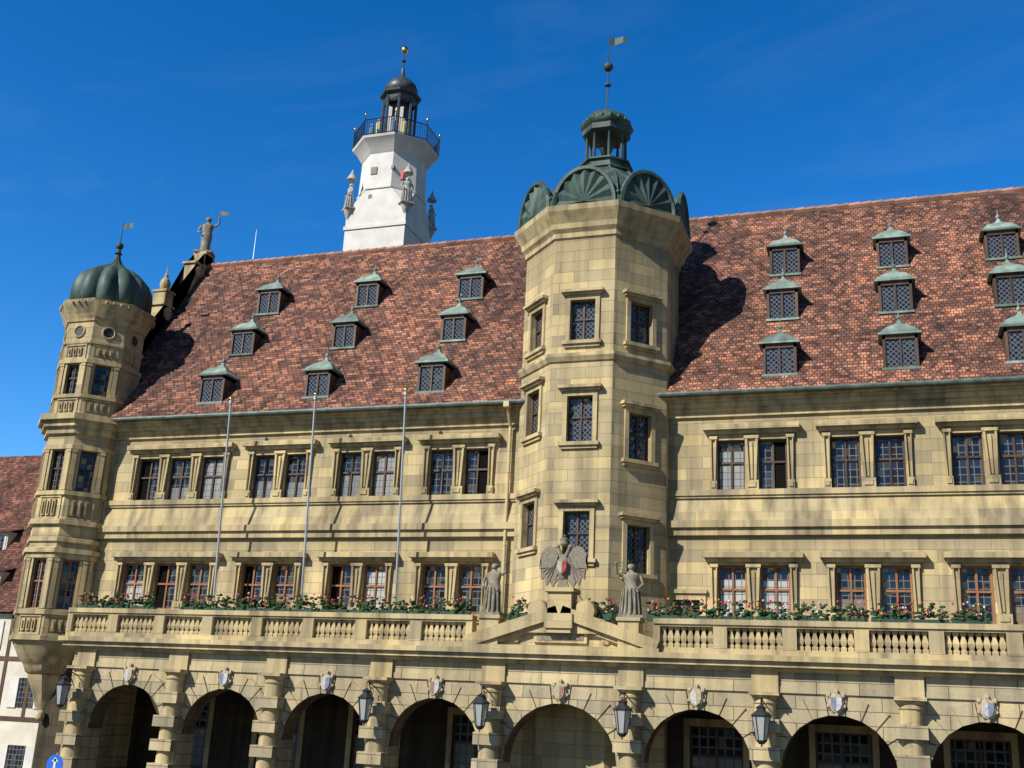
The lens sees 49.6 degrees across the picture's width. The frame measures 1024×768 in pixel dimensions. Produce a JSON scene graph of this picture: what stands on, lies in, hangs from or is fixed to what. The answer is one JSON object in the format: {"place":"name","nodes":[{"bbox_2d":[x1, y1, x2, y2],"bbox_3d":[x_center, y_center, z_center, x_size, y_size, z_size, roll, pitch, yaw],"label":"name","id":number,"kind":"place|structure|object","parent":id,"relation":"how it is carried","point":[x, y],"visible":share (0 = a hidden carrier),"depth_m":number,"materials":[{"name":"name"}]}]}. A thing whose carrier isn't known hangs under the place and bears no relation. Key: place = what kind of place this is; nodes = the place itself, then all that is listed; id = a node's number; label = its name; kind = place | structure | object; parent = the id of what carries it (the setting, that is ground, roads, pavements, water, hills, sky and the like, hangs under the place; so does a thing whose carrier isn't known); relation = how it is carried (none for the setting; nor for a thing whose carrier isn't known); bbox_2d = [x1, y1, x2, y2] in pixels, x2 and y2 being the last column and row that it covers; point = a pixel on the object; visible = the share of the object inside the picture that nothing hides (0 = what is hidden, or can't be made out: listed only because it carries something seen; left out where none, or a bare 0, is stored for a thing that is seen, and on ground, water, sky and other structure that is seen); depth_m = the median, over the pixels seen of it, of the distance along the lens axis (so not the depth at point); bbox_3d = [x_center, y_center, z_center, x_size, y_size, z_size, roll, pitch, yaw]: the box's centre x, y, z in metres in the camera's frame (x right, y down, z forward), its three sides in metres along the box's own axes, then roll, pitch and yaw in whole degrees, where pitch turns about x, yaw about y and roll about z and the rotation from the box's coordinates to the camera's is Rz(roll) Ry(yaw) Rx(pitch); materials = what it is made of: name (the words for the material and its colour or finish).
{"place":"outdoors","nodes":[
{"label":"outdoors","id":0,"kind":"place"},
{"bbox_2d":[0,532,38,767],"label":"neighbour house walls","id":1,"kind":"structure","parent":0,"point":[21,733],"depth_m":51.75,"materials":[{"name":"white paint"}]},
{"bbox_2d":[0,533,35,767],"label":"shutter frames","id":2,"kind":"structure","parent":1,"relation":"in","point":[11,702],"depth_m":51.67,"materials":[{"name":"white wood"}]},
{"bbox_2d":[0,612,38,721],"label":"timber framing","id":3,"kind":"object","parent":1,"relation":"attached to","point":[6,658],"visible":0.21,"depth_m":52.12,"materials":[{"name":"brown wood"}]},
{"bbox_2d":[0,455,41,611],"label":"neighbour house roofs","id":4,"kind":"structure","parent":1,"relation":"on","point":[19,475],"depth_m":59.48,"materials":[{"name":"red tile"}]},
{"bbox_2d":[15,322,143,634],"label":"oriel walls","id":5,"kind":"structure","parent":0,"point":[93,331],"depth_m":43.01,"materials":[{"name":"beige stone"}]},
{"bbox_2d":[65,327,137,345],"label":"round windows","id":6,"kind":"structure","parent":5,"relation":"in","point":[108,333],"depth_m":44.39,"materials":[{"name":"grey glass"}]},
{"bbox_2d":[69,222,151,313],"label":"onion dome","id":7,"kind":"structure","parent":5,"relation":"on","point":[115,279],"depth_m":45.16,"materials":[{"name":"green metal"}]},
{"bbox_2d":[354,47,440,136],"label":"finial balls","id":8,"kind":"object","parent":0,"point":[405,50],"visible":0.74,"depth_m":78.08},
{"bbox_2d":[0,0,1023,456],"label":"sky","id":9,"kind":"structure","parent":0,"point":[160,117],"materials":[{"name":"blue"}]},
{"bbox_2d":[510,235,678,767],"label":"stair tower walls","id":10,"kind":"structure","parent":0,"point":[565,735],"depth_m":35.85,"materials":[{"name":"beige stone"}]},
{"bbox_2d":[514,199,691,582],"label":"tower stone trim","id":11,"kind":"structure","parent":10,"relation":"attached to","point":[547,226],"depth_m":37.00,"materials":[{"name":"beige stone"}]},
{"bbox_2d":[517,36,690,240],"bbox_3d":[3.551,-9.394,41.576,5.961,8.657,5.970,-3,-18,18],"label":"tower roof","id":12,"kind":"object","parent":10,"relation":"on","point":[606,175],"visible":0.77,"depth_m":38.65,"materials":[{"name":"green metal"}]},
{"label":"market square","id":13,"kind":"structure","parent":0,"visible":0},
{"bbox_2d":[46,753,62,767],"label":"round traffic sign","id":14,"kind":"object","parent":13,"relation":"on","point":[55,761],"visible":1,"depth_m":33.47,"materials":[{"name":"metal"}]},
{"bbox_2d":[343,131,438,250],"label":"white tower","id":15,"kind":"structure","parent":13,"relation":"on","point":[380,219],"depth_m":73.17,"materials":[{"name":"white paint"}]},
{"bbox_2d":[342,163,436,239],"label":"gothic tower corner statues","id":16,"kind":"object","parent":15,"relation":"attached to","point":[405,202],"visible":0.98,"depth_m":73.00,"materials":[{"name":"grey stone"}]},
{"bbox_2d":[353,112,439,198],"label":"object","id":17,"kind":"structure","parent":15,"relation":"attached to","point":[434,145],"depth_m":74.21,"materials":[{"name":"black metal"}]},
{"bbox_2d":[380,30,421,136],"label":"lantern cupola","id":18,"kind":"object","parent":15,"relation":"on","point":[400,94],"visible":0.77,"depth_m":76.30,"materials":[{"name":"black metal"}]},
{"bbox_2d":[31,406,1023,767],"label":"rathaus walls","id":19,"kind":"structure","parent":13,"relation":"on","point":[423,736],"depth_m":37.05,"materials":[{"name":"beige stone"}]},
{"bbox_2d":[9,297,155,720],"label":"oriel carved trim","id":20,"kind":"structure","parent":19,"relation":"attached to","point":[47,658],"depth_m":42.67,"materials":[{"name":"beige stone"}]},
{"bbox_2d":[142,251,214,353],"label":"gable","id":21,"kind":"structure","parent":19,"relation":"attached to","point":[166,301],"depth_m":49.61,"materials":[{"name":"stone"}]},
{"bbox_2d":[193,210,228,256],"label":"gable knight statue","id":22,"kind":"object","parent":21,"relation":"on","point":[206,235],"visible":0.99,"depth_m":52.60,"materials":[{"name":"stone"}]},
{"bbox_2d":[501,401,511,612],"bbox_3d":[-0.299,4.742,37.211,0.200,8.520,0.665,-3,-18,18],"label":"downpipe","id":23,"kind":"object","parent":19,"relation":"attached to","point":[507,405],"visible":0.78,"depth_m":37.72,"materials":[{"name":"beige metal"}]},
{"bbox_2d":[0,234,1023,767],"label":"window glass","id":24,"kind":"object","parent":19,"relation":"attached to","point":[858,750],"visible":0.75,"depth_m":36.41,"materials":[{"name":"black glass"}]},
{"bbox_2d":[28,301,1023,767],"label":"window frames","id":25,"kind":"structure","parent":19,"relation":"attached to","point":[578,533],"depth_m":36.12,"materials":[{"name":"brown wood"}]},
{"bbox_2d":[96,381,1023,767],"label":"window surrounds","id":26,"kind":"object","parent":19,"relation":"attached to","point":[992,505],"visible":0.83,"depth_m":36.30,"materials":[{"name":"beige stone"}]},
{"bbox_2d":[110,186,1023,470],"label":"tiled roof","id":27,"kind":"structure","parent":19,"relation":"on","point":[956,318],"depth_m":41.62,"materials":[{"name":"brown tile"}]},
{"bbox_2d":[198,229,1023,401],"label":"dormer frames","id":28,"kind":"structure","parent":27,"relation":"on","point":[257,338],"depth_m":40.41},
{"bbox_2d":[196,212,1023,403],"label":"dormers","id":29,"kind":"object","parent":28,"relation":"on","point":[896,328],"visible":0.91,"depth_m":39.75,"materials":[{"name":"metal"}]},
{"bbox_2d":[59,650,1023,767],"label":"arcade wall","id":30,"kind":"structure","parent":13,"relation":"on","point":[108,728],"depth_m":32.43,"materials":[{"name":"beige stone"}]},
{"bbox_2d":[212,388,407,608],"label":"flagpoles","id":31,"kind":"object","parent":30,"relation":"on","point":[308,506],"visible":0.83,"depth_m":38.98,"materials":[{"name":"metal"}]},
{"bbox_2d":[56,669,771,746],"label":"wall lanterns","id":32,"kind":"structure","parent":30,"relation":"attached to","point":[367,693],"depth_m":31.19,"materials":[{"name":"black metal"}]},
{"bbox_2d":[57,685,769,739],"bbox_3d":[-4.024,9.521,32.360,22.660,0.600,0.398,-3,-18,18],"label":"lantern glass","id":33,"kind":"object","parent":32,"relation":"in","point":[760,719],"visible":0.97,"depth_m":31.17,"materials":[{"name":"grey glass"}]},
{"bbox_2d":[61,650,926,767],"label":"pilasters","id":34,"kind":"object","parent":30,"relation":"attached to","point":[910,699],"depth_m":32.56,"materials":[{"name":"beige stone"}]},
{"bbox_2d":[55,669,1023,767],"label":"arches","id":35,"kind":"structure","parent":30,"relation":"attached to","point":[890,730],"depth_m":31.86,"materials":[{"name":"beige stone"}]},
{"bbox_2d":[58,635,1023,679],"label":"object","id":36,"kind":"structure","parent":30,"relation":"on","point":[869,666],"depth_m":31.60,"materials":[{"name":"beige stone"}]},
{"bbox_2d":[65,607,1023,661],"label":"balustrade rails","id":37,"kind":"object","parent":30,"relation":"on","point":[936,638],"visible":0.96,"depth_m":30.94,"materials":[{"name":"beige stone"}]},
{"bbox_2d":[79,605,991,623],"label":"flower boxes","id":38,"kind":"object","parent":37,"relation":"on","point":[605,617],"visible":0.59,"depth_m":32.10,"materials":[{"name":"green plastic"}]},
{"bbox_2d":[75,591,991,634],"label":"flowers","id":39,"kind":"object","parent":38,"relation":"in","point":[148,602],"visible":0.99,"depth_m":32.27,"materials":[{"name":"green plant"}]},
{"bbox_2d":[73,614,1023,655],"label":"balusters","id":40,"kind":"object","parent":37,"relation":"attached to","point":[93,623],"visible":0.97,"depth_m":33.20,"materials":[{"name":"beige stone"}]},
{"bbox_2d":[123,663,998,722],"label":"keystone carvings","id":41,"kind":"object","parent":30,"relation":"attached to","point":[987,711],"visible":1,"depth_m":31.56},
{"bbox_2d":[477,614,644,647],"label":"statue pedestals","id":42,"kind":"object","parent":30,"relation":"on","point":[635,624],"visible":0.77,"depth_m":31.56,"materials":[{"name":"beige stone"}]},
{"bbox_2d":[477,547,507,616],"bbox_3d":[-0.503,5.936,33.342,0.863,2.057,0.684,-3,-18,18],"label":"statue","id":43,"kind":"object","parent":42,"relation":"on","point":[492,602],"visible":1,"depth_m":33.08,"materials":[{"name":"grey stone"}]},
{"bbox_2d":[607,562,643,618],"bbox_3d":[3.319,5.969,32.011,1.054,1.581,0.705,-3,-18,18],"label":"justitia statue","id":44,"kind":"object","parent":42,"relation":"on","point":[630,603],"visible":0.99,"depth_m":31.79,"materials":[{"name":"grey stone"}]},
{"bbox_2d":[462,587,661,651],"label":"pediment","id":45,"kind":"structure","parent":30,"relation":"on","point":[561,618],"depth_m":32.03,"materials":[{"name":"stone"}]},
{"bbox_2d":[539,534,587,600],"bbox_3d":[1.534,5.509,32.684,1.529,2.177,0.333,-3,-18,18],"label":"eagle sculpture","id":46,"kind":"object","parent":45,"relation":"on","point":[553,565],"visible":0.99,"depth_m":32.69,"materials":[{"name":"grey stone"}]}
]}

